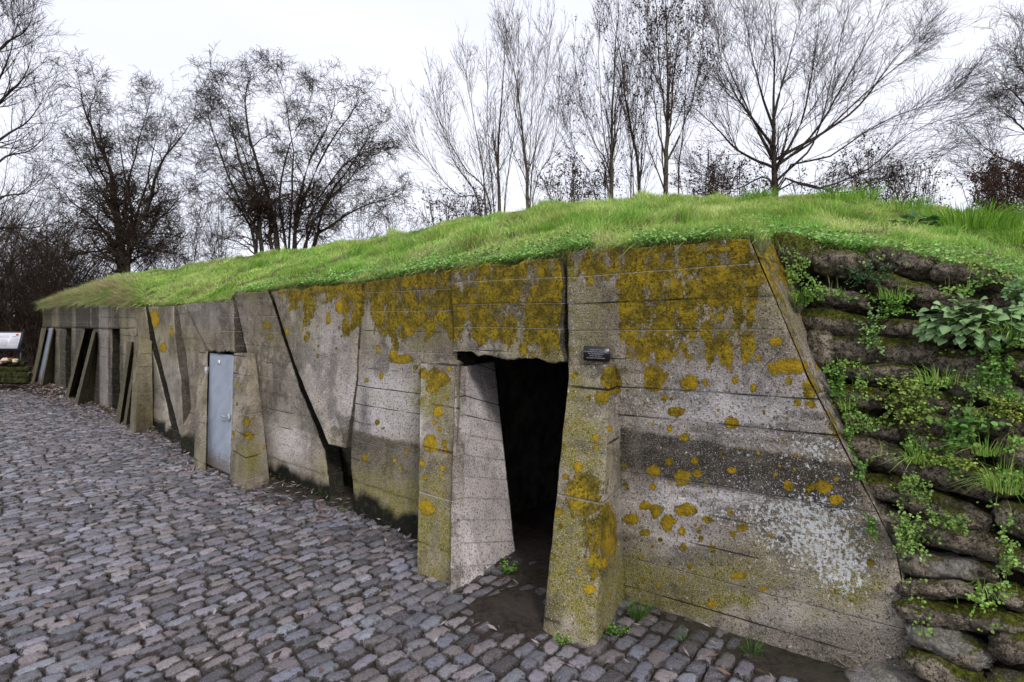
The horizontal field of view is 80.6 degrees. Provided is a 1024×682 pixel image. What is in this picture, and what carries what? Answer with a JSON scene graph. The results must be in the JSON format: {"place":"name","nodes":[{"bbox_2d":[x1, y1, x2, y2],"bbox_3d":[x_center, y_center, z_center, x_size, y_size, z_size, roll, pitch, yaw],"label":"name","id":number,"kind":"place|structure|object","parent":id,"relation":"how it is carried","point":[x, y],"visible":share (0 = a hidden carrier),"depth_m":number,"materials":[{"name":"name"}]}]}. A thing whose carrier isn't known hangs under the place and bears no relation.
{"place":"outdoors","nodes":[
{"label":"outdoors","id":0,"kind":"place"},
{"bbox_2d":[0,390,797,681],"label":"cobbled path","id":1,"kind":"structure","parent":0,"point":[114,551],"depth_m":3.84,"materials":[{"name":"stone"}]},
{"bbox_2d":[0,371,856,681],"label":"fallen leaves","id":2,"kind":"object","parent":1,"relation":"on","point":[60,395],"visible":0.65,"depth_m":6.31,"materials":[{"name":"brown plant"}]},
{"bbox_2d":[620,595,662,621],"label":"grass tuft","id":3,"kind":"object","parent":1,"relation":"on","point":[634,613],"visible":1,"depth_m":3.50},
{"bbox_2d":[844,666,876,681],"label":"rock","id":4,"kind":"object","parent":1,"relation":"on","point":[861,674],"visible":0.76,"depth_m":2.87,"materials":[{"name":"stone"}]},
{"bbox_2d":[0,329,849,681],"bbox_3d":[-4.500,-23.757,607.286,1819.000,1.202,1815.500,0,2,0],"label":"ground","id":5,"kind":"structure","parent":0,"point":[508,611],"depth_m":3.53,"materials":[{"name":"soil"}]},
{"bbox_2d":[0,331,24,366],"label":"information board","id":6,"kind":"object","parent":5,"relation":"on","point":[10,340],"visible":0.98,"depth_m":15.41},
{"bbox_2d":[0,0,96,270],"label":"tree","id":7,"kind":"object","parent":5,"relation":"on","point":[8,55],"visible":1,"depth_m":14.87,"materials":[{"name":"brown plant"}]},
{"bbox_2d":[0,171,199,366],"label":"thicket","id":8,"kind":"object","parent":5,"relation":"on","point":[28,286],"visible":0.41,"depth_m":19.05,"materials":[{"name":"brown plant"}]},
{"bbox_2d":[2,47,223,285],"bbox_3d":[-11.286,-3.544,17.050,6.497,9.384,3.036,0,2,0],"label":"tree","id":9,"kind":"object","parent":5,"relation":"on","point":[123,227],"visible":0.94,"depth_m":16.77,"materials":[{"name":"brown plant"}]},
{"bbox_2d":[125,212,205,270],"bbox_3d":[-10.934,-1.780,18.926,2.601,5.705,3.331,-1,3,-23],"label":"shrub","id":10,"kind":"object","parent":5,"relation":"on","point":[176,245],"visible":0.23,"depth_m":18.66,"materials":[{"name":"brown plant"}]},
{"bbox_2d":[157,172,220,267],"bbox_3d":[-10.858,-2.358,20.365,2.276,6.742,2.178,-1,2,-14],"label":"shrub","id":11,"kind":"object","parent":5,"relation":"on","point":[195,248],"visible":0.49,"depth_m":20.36,"materials":[{"name":"brown plant"}]},
{"bbox_2d":[184,181,245,262],"bbox_3d":[-9.566,-2.263,19.894,2.092,6.589,2.844,-1,2,-15],"label":"shrub","id":12,"kind":"object","parent":5,"relation":"on","point":[215,246],"visible":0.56,"depth_m":19.64,"materials":[{"name":"brown plant"}]},
{"bbox_2d":[173,41,421,253],"bbox_3d":[-6.047,-3.659,16.833,7.497,9.639,3.330,0,2,9],"label":"tree","id":13,"kind":"object","parent":5,"relation":"on","point":[264,202],"visible":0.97,"depth_m":16.68,"materials":[{"name":"brown plant"}]},
{"bbox_2d":[326,182,383,240],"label":"shrub","id":14,"kind":"object","parent":5,"relation":"on","point":[359,229],"visible":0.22,"depth_m":20.01,"materials":[{"name":"brown plant"}]},
{"bbox_2d":[362,198,426,237],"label":"shrub","id":15,"kind":"object","parent":5,"relation":"on","point":[388,223],"visible":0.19,"depth_m":19.70,"materials":[{"name":"brown plant"}]},
{"bbox_2d":[408,179,495,229],"bbox_3d":[-1.282,-1.262,13.873,2.099,5.083,2.398,0,2,0],"label":"shrub","id":16,"kind":"object","parent":5,"relation":"on","point":[451,208],"visible":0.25,"depth_m":13.79,"materials":[{"name":"brown plant"}]},
{"bbox_2d":[366,0,538,215],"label":"tree","id":17,"kind":"object","parent":5,"relation":"on","point":[496,159],"visible":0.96,"depth_m":13.00,"materials":[{"name":"grey plant"}]},
{"bbox_2d":[442,176,492,215],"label":"shrub","id":18,"kind":"object","parent":5,"relation":"on","point":[454,200],"visible":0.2,"depth_m":14.36,"materials":[{"name":"brown plant"}]},
{"bbox_2d":[32,239,914,673],"bbox_3d":[-5.124,0.276,10.591,20.930,2.279,4.208,2,3,41],"label":"concrete bunker","id":19,"kind":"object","parent":5,"relation":"on","point":[662,423],"visible":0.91,"depth_m":3.82,"materials":[{"name":"grey concrete"}]},
{"bbox_2d":[37,328,52,383],"bbox_3d":[-12.374,0.416,15.947,0.370,1.538,1.506,-2,3,-45],"label":"metal door","id":20,"kind":"structure","parent":19,"relation":"in","point":[48,335],"depth_m":15.68,"materials":[{"name":"grey paint"}]},
{"bbox_2d":[204,353,233,474],"bbox_3d":[-3.456,0.798,7.173,0.428,1.256,1.520,-1,3,-23],"label":"metal door","id":21,"kind":"structure","parent":19,"relation":"in","point":[220,369],"depth_m":7.10,"materials":[{"name":"grey paint"}]},
{"bbox_2d":[475,355,568,515],"bbox_3d":[1.187,0.787,5.690,3.286,1.660,3.492,0,2,0],"label":"doorway interior","id":22,"kind":"structure","parent":19,"relation":"in","point":[532,392],"depth_m":5.60,"materials":[{"name":"concrete"}]},
{"bbox_2d":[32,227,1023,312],"bbox_3d":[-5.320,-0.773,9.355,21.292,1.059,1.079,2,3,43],"label":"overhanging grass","id":23,"kind":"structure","parent":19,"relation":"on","point":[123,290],"depth_m":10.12,"materials":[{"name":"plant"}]},
{"bbox_2d":[42,187,1023,311],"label":"turf mound","id":24,"kind":"object","parent":19,"relation":"on","point":[761,246],"visible":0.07,"depth_m":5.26,"materials":[{"name":"plant"}]},
{"bbox_2d":[242,214,1023,291],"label":"clover","id":25,"kind":"object","parent":24,"relation":"on","point":[841,237],"visible":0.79,"depth_m":3.82,"materials":[{"name":"green plant"}]},
{"bbox_2d":[739,186,781,200],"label":"grass tussock","id":26,"kind":"object","parent":24,"relation":"on","point":[768,194],"depth_m":6.38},
{"bbox_2d":[793,180,899,201],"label":"grass tussock","id":27,"kind":"object","parent":24,"relation":"on","point":[862,193],"depth_m":6.03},
{"bbox_2d":[862,192,944,210],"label":"grass tussock","id":28,"kind":"object","parent":24,"relation":"on","point":[909,204],"depth_m":5.52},
{"bbox_2d":[888,208,940,227],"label":"broad leaved plant","id":29,"kind":"object","parent":24,"relation":"on","point":[930,218],"visible":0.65,"depth_m":4.43,"materials":[{"name":"green plant"}]},
{"bbox_2d":[894,195,1023,232],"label":"grass tussock","id":30,"kind":"object","parent":24,"relation":"on","point":[987,220],"depth_m":4.50,"materials":[{"name":"plant"}]},
{"bbox_2d":[971,220,1023,244],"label":"grass tussock","id":31,"kind":"object","parent":24,"relation":"on","point":[1019,239],"depth_m":4.37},
{"bbox_2d":[790,282,815,309],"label":"herb clump","id":32,"kind":"object","parent":19,"relation":"on","point":[806,294],"visible":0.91,"depth_m":3.27,"materials":[{"name":"green plant"}]},
{"bbox_2d":[807,328,835,370],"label":"sandbag","id":33,"kind":"object","parent":19,"relation":"on","point":[820,343],"visible":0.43,"depth_m":3.23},
{"bbox_2d":[822,358,849,399],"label":"herb clump","id":34,"kind":"object","parent":19,"relation":"attached to","point":[838,384],"visible":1,"depth_m":3.09,"materials":[{"name":"green plant"}]},
{"bbox_2d":[489,0,597,208],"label":"tree","id":35,"kind":"object","parent":5,"relation":"on","point":[527,167],"visible":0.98,"depth_m":12.44,"materials":[{"name":"brown plant"}]},
{"bbox_2d":[518,144,607,203],"bbox_3d":[1.320,-1.765,14.008,1.970,6.078,2.688,0,2,10],"label":"shrub","id":36,"kind":"object","parent":5,"relation":"on","point":[572,193],"visible":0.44,"depth_m":13.72,"materials":[{"name":"brown plant"}]},
{"bbox_2d":[548,0,645,199],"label":"tree","id":37,"kind":"object","parent":5,"relation":"on","point":[611,154],"visible":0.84,"depth_m":12.96,"materials":[{"name":"grey plant"}]},
{"bbox_2d":[574,151,633,199],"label":"shrub","id":38,"kind":"object","parent":5,"relation":"on","point":[588,182],"visible":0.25,"depth_m":14.24,"materials":[{"name":"brown plant"}]},
{"bbox_2d":[595,0,669,198],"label":"tree","id":39,"kind":"object","parent":5,"relation":"on","point":[640,170],"visible":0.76,"depth_m":13.30,"materials":[{"name":"brown plant"}]},
{"bbox_2d":[625,0,725,194],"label":"tree","id":40,"kind":"object","parent":5,"relation":"on","point":[664,183],"visible":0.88,"depth_m":12.84,"materials":[{"name":"grey plant"}]},
{"bbox_2d":[668,140,742,198],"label":"shrub","id":41,"kind":"object","parent":5,"relation":"on","point":[714,175],"visible":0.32,"depth_m":13.81,"materials":[{"name":"brown plant"}]},
{"bbox_2d":[698,148,785,197],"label":"shrub","id":42,"kind":"object","parent":5,"relation":"on","point":[753,184],"visible":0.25,"depth_m":14.37,"materials":[{"name":"brown plant"}]},
{"bbox_2d":[781,154,854,195],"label":"shrub","id":43,"kind":"object","parent":5,"relation":"on","point":[833,172],"visible":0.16,"depth_m":14.83,"materials":[{"name":"brown plant"}]},
{"bbox_2d":[638,0,1023,206],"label":"tree","id":44,"kind":"object","parent":5,"relation":"on","point":[774,165],"visible":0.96,"depth_m":13.17,"materials":[{"name":"brown plant"}]},
{"bbox_2d":[828,130,912,200],"bbox_3d":[8.432,-1.767,14.402,1.750,6.048,3.493,2,3,34],"label":"shrub","id":45,"kind":"object","parent":5,"relation":"on","point":[857,160],"visible":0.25,"depth_m":13.82,"materials":[{"name":"brown plant"}]},
{"bbox_2d":[877,151,960,207],"bbox_3d":[9.193,-1.652,13.803,1.703,5.869,3.099,1,3,29],"label":"shrub","id":46,"kind":"object","parent":5,"relation":"on","point":[924,187],"visible":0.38,"depth_m":13.30,"materials":[{"name":"brown plant"}]},
{"bbox_2d":[925,0,1023,206],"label":"tree","id":47,"kind":"object","parent":5,"relation":"on","point":[1020,74],"visible":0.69,"depth_m":14.52,"materials":[{"name":"brown plant"}]},
{"bbox_2d":[936,147,1023,214],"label":"shrub","id":48,"kind":"object","parent":5,"relation":"on","point":[989,189],"visible":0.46,"depth_m":12.26,"materials":[{"name":"brown plant"}]},
{"bbox_2d":[979,149,1023,218],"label":"shrub","id":49,"kind":"object","parent":5,"relation":"on","point":[1019,179],"visible":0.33,"depth_m":12.88,"materials":[{"name":"brown plant"}]},
{"bbox_2d":[0,0,1023,311],"label":"sky","id":50,"kind":"structure","parent":0,"point":[159,37],"materials":[{"name":"white"}]},
{"bbox_2d":[794,272,1023,669],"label":"earth bank","id":51,"kind":"structure","parent":0,"point":[1016,576],"depth_m":3.00,"materials":[{"name":"soil"}]},
{"bbox_2d":[772,232,824,273],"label":"sandbag","id":52,"kind":"object","parent":51,"relation":"on","point":[802,243],"visible":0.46,"depth_m":3.43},
{"bbox_2d":[811,249,876,279],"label":"sandbag","id":53,"kind":"object","parent":51,"relation":"on","point":[828,260],"visible":0.72,"depth_m":3.27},
{"bbox_2d":[877,500,904,539],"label":"sandbag","id":54,"kind":"object","parent":51,"relation":"on","point":[885,509],"visible":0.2,"depth_m":2.90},
{"bbox_2d":[865,472,904,503],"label":"sandbag","id":55,"kind":"object","parent":54,"relation":"on","point":[880,487],"visible":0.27,"depth_m":2.93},
{"bbox_2d":[862,662,927,681],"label":"rock","id":56,"kind":"object","parent":51,"relation":"on","point":[879,672],"visible":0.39,"depth_m":2.81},
{"bbox_2d":[777,237,1023,640],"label":"weeds","id":57,"kind":"object","parent":51,"relation":"on","point":[1014,393],"visible":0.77,"depth_m":2.80,"materials":[{"name":"green plant"}]},
{"bbox_2d":[922,407,1011,452],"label":"herb clump","id":58,"kind":"object","parent":57,"relation":"on","point":[960,426],"visible":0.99,"depth_m":2.71,"materials":[{"name":"green plant"}]},
{"bbox_2d":[913,293,1023,351],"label":"broad leaved plant","id":59,"kind":"object","parent":57,"relation":"on","point":[929,331],"visible":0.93,"depth_m":2.77,"materials":[{"name":"green plant"}]},
{"bbox_2d":[960,316,1023,400],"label":"herb clump","id":60,"kind":"object","parent":57,"relation":"on","point":[997,369],"visible":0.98,"depth_m":2.70,"materials":[{"name":"green plant"}]},
{"bbox_2d":[1000,277,1023,304],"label":"herb clump","id":61,"kind":"object","parent":57,"relation":"on","point":[1016,288],"visible":1,"depth_m":2.71,"materials":[{"name":"green plant"}]},
{"bbox_2d":[900,645,989,681],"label":"sandbag","id":62,"kind":"object","parent":51,"relation":"on","point":[926,665],"visible":0.62,"depth_m":2.65,"materials":[{"name":"fabric"}]},
{"bbox_2d":[904,621,997,671],"bbox_3d":[1.988,1.369,2.763,0.269,0.199,0.367,-2,3,-44],"label":"sandbag","id":63,"kind":"object","parent":62,"relation":"on","point":[964,649],"visible":0.69,"depth_m":2.66,"materials":[{"name":"fabric"}]},
{"bbox_2d":[892,595,1023,634],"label":"sandbag","id":64,"kind":"object","parent":63,"relation":"on","point":[944,613],"visible":0.77,"depth_m":2.67,"materials":[{"name":"fabric"}]},
{"bbox_2d":[893,576,977,599],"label":"sandbag","id":65,"kind":"object","parent":64,"relation":"on","point":[939,589],"visible":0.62,"depth_m":2.73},
{"bbox_2d":[897,548,999,583],"bbox_3d":[2.010,1.058,2.845,0.456,0.179,0.282,2,3,37],"label":"sandbag","id":66,"kind":"object","parent":65,"relation":"on","point":[941,565],"visible":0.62,"depth_m":2.74,"materials":[{"name":"fabric"}]},
{"bbox_2d":[887,506,931,562],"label":"herb clump","id":67,"kind":"object","parent":66,"relation":"on","point":[906,528],"visible":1,"depth_m":2.77,"materials":[{"name":"green plant"}]},
{"bbox_2d":[911,517,1008,560],"bbox_3d":[2.075,0.910,2.812,0.389,0.174,0.284,2,3,42],"label":"sandbag","id":68,"kind":"object","parent":66,"relation":"on","point":[985,545],"visible":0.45,"depth_m":2.70,"materials":[{"name":"fabric"}]},
{"bbox_2d":[889,475,997,531],"bbox_3d":[2.039,0.776,2.890,0.464,0.238,0.287,2,3,44],"label":"sandbag","id":69,"kind":"object","parent":68,"relation":"on","point":[979,517],"visible":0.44,"depth_m":2.78,"materials":[{"name":"fabric"}]},
{"bbox_2d":[890,471,936,508],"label":"herb clump","id":70,"kind":"object","parent":69,"relation":"on","point":[911,487],"visible":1,"depth_m":2.79,"materials":[{"name":"green plant"}]},
{"bbox_2d":[915,455,1000,501],"bbox_3d":[2.092,0.644,2.881,0.294,0.195,0.391,-2,3,-45],"label":"sandbag","id":71,"kind":"object","parent":69,"relation":"on","point":[935,474],"visible":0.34,"depth_m":2.77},
{"bbox_2d":[848,434,923,482],"bbox_3d":[1.861,0.583,3.071,0.451,0.228,0.276,2,3,39],"label":"sandbag","id":72,"kind":"object","parent":71,"relation":"on","point":[865,446],"visible":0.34,"depth_m":2.97,"materials":[{"name":"fabric"}]},
{"bbox_2d":[840,410,905,444],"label":"sandbag","id":73,"kind":"object","parent":72,"relation":"on","point":[894,433],"visible":0.53,"depth_m":3.00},
{"bbox_2d":[831,384,886,414],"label":"sandbag","id":74,"kind":"object","parent":73,"relation":"on","point":[872,406],"visible":0.58,"depth_m":3.05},
{"bbox_2d":[833,363,923,387],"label":"sandbag","id":75,"kind":"object","parent":74,"relation":"on","point":[891,369],"visible":0.53,"depth_m":3.04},
{"bbox_2d":[830,334,940,367],"bbox_3d":[1.923,0.062,3.168,0.548,0.200,0.307,2,3,41],"label":"sandbag","id":76,"kind":"object","parent":75,"relation":"on","point":[910,351],"visible":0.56,"depth_m":3.03,"materials":[{"name":"fabric"}]},
{"bbox_2d":[800,308,871,335],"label":"sandbag","id":77,"kind":"object","parent":76,"relation":"on","point":[834,322],"visible":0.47,"depth_m":3.23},
{"bbox_2d":[812,287,876,315],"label":"sandbag","id":78,"kind":"object","parent":77,"relation":"on","point":[860,306],"visible":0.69,"depth_m":3.26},
{"bbox_2d":[854,302,885,354],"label":"herb clump","id":79,"kind":"object","parent":76,"relation":"on","point":[874,327],"visible":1,"depth_m":3.04,"materials":[{"name":"green plant"}]},
{"bbox_2d":[870,318,957,348],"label":"sandbag","id":80,"kind":"object","parent":76,"relation":"on","point":[899,328],"visible":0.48,"depth_m":3.01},
{"bbox_2d":[865,290,920,319],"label":"herb clump","id":81,"kind":"object","parent":80,"relation":"on","point":[895,308],"visible":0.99,"depth_m":3.00,"materials":[{"name":"green plant"}]},
{"bbox_2d":[874,441,960,468],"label":"grass tuft","id":82,"kind":"object","parent":72,"relation":"on","point":[906,458],"visible":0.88,"depth_m":2.82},
{"bbox_2d":[905,432,978,459],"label":"sandbag","id":83,"kind":"object","parent":71,"relation":"on","point":[937,443],"visible":0.41,"depth_m":2.82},
{"bbox_2d":[896,413,975,438],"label":"sandbag","id":84,"kind":"object","parent":83,"relation":"on","point":[936,428],"visible":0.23,"depth_m":2.87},
{"bbox_2d":[863,370,945,436],"bbox_3d":[1.883,0.295,2.887,0.353,0.310,0.112,2,3,39],"label":"herb clump","id":85,"kind":"object","parent":84,"relation":"on","point":[906,389],"visible":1,"depth_m":2.88,"materials":[{"name":"green plant"}]},
{"bbox_2d":[883,388,970,417],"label":"sandbag","id":86,"kind":"object","parent":84,"relation":"on","point":[946,402],"visible":0.41,"depth_m":2.87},
{"bbox_2d":[944,376,1023,406],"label":"sandbag","id":87,"kind":"object","parent":86,"relation":"on","point":[957,390],"visible":0.41,"depth_m":2.82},
{"bbox_2d":[901,362,967,387],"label":"grass tuft","id":88,"kind":"object","parent":87,"relation":"on","point":[937,376],"visible":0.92,"depth_m":2.83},
{"bbox_2d":[925,348,1016,384],"bbox_3d":[2.216,0.143,2.929,0.366,0.218,0.286,2,3,38],"label":"sandbag","id":89,"kind":"object","parent":87,"relation":"on","point":[959,360],"visible":0.35,"depth_m":2.86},
{"bbox_2d":[933,313,1015,352],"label":"sandbag","id":90,"kind":"object","parent":89,"relation":"on","point":[971,338],"visible":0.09,"depth_m":2.87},
{"bbox_2d":[909,288,990,314],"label":"sandbag","id":91,"kind":"object","parent":90,"relation":"on","point":[926,298],"visible":0.44,"depth_m":2.96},
{"bbox_2d":[862,272,939,304],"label":"sandbag","id":92,"kind":"object","parent":91,"relation":"on","point":[893,280],"visible":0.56,"depth_m":3.09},
{"bbox_2d":[836,258,905,287],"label":"herb clump","id":93,"kind":"object","parent":92,"relation":"on","point":[870,267],"visible":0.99,"depth_m":3.10,"materials":[{"name":"green plant"}]},
{"bbox_2d":[865,245,940,280],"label":"sandbag","id":94,"kind":"object","parent":92,"relation":"on","point":[911,269],"visible":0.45,"depth_m":3.10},
{"bbox_2d":[908,451,1001,472],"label":"herb clump","id":95,"kind":"object","parent":71,"relation":"on","point":[951,460],"visible":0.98,"depth_m":2.72,"materials":[{"name":"green plant"}]},
{"bbox_2d":[948,449,1023,498],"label":"grass tuft","id":96,"kind":"object","parent":71,"relation":"on","point":[994,483],"visible":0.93,"depth_m":2.61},
{"bbox_2d":[925,507,970,536],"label":"herb clump","id":97,"kind":"object","parent":68,"relation":"on","point":[951,521],"visible":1,"depth_m":2.68,"materials":[{"name":"green plant"}]},
{"bbox_2d":[965,589,991,613],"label":"herb clump","id":98,"kind":"object","parent":64,"relation":"on","point":[980,598],"visible":1,"depth_m":2.57,"materials":[{"name":"green plant"}]},
{"bbox_2d":[976,581,1023,611],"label":"sandbag","id":99,"kind":"object","parent":64,"relation":"on","point":[1014,604],"visible":0.55,"depth_m":2.59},
{"bbox_2d":[985,663,1023,681],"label":"sandbag","id":100,"kind":"object","parent":62,"relation":"on","point":[996,672],"visible":0.9,"depth_m":2.55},
{"bbox_2d":[987,632,1023,664],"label":"sandbag","id":101,"kind":"object","parent":51,"relation":"on","point":[1006,648],"visible":0.69,"depth_m":2.54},
{"bbox_2d":[989,291,1023,321],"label":"sandbag","id":102,"kind":"object","parent":51,"relation":"on","point":[997,300],"visible":0.49,"depth_m":2.80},
{"bbox_2d":[928,263,1019,294],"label":"sandbag","id":103,"kind":"object","parent":102,"relation":"on","point":[957,273],"visible":0.61,"depth_m":2.90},
{"bbox_2d":[991,543,1023,572],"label":"sandbag","id":104,"kind":"object","parent":51,"relation":"on","point":[1019,552],"visible":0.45,"depth_m":2.61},
{"bbox_2d":[991,499,1023,538],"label":"sandbag","id":105,"kind":"object","parent":104,"relation":"on","point":[1004,511],"visible":0.89,"depth_m":2.62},
{"bbox_2d":[995,474,1023,499],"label":"sandbag","id":106,"kind":"object","parent":105,"relation":"on","point":[1009,496],"visible":0.37,"depth_m":2.64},
{"bbox_2d":[991,437,1023,471],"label":"sandbag","id":107,"kind":"object","parent":106,"relation":"on","point":[1018,455],"visible":0.57,"depth_m":2.66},
{"bbox_2d":[938,424,1023,464],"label":"grass tuft","id":108,"kind":"object","parent":107,"relation":"on","point":[981,451],"visible":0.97,"depth_m":2.66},
{"bbox_2d":[975,408,1023,440],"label":"sandbag","id":109,"kind":"object","parent":107,"relation":"on","point":[1002,431],"visible":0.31,"depth_m":2.71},
{"bbox_2d":[968,390,1023,422],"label":"herb clump","id":110,"kind":"object","parent":109,"relation":"on","point":[1002,403],"visible":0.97,"depth_m":2.65,"materials":[{"name":"green plant"}]},
{"bbox_2d":[993,525,1023,583],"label":"herb clump","id":111,"kind":"object","parent":104,"relation":"on","point":[1010,559],"visible":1,"depth_m":2.55,"materials":[{"name":"green plant"}]},
{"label":"sandbag","id":112,"kind":"object","parent":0,"visible":0},
{"bbox_2d":[999,351,1023,386],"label":"sandbag","id":113,"kind":"object","parent":112,"relation":"on","point":[1019,363],"visible":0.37,"depth_m":2.73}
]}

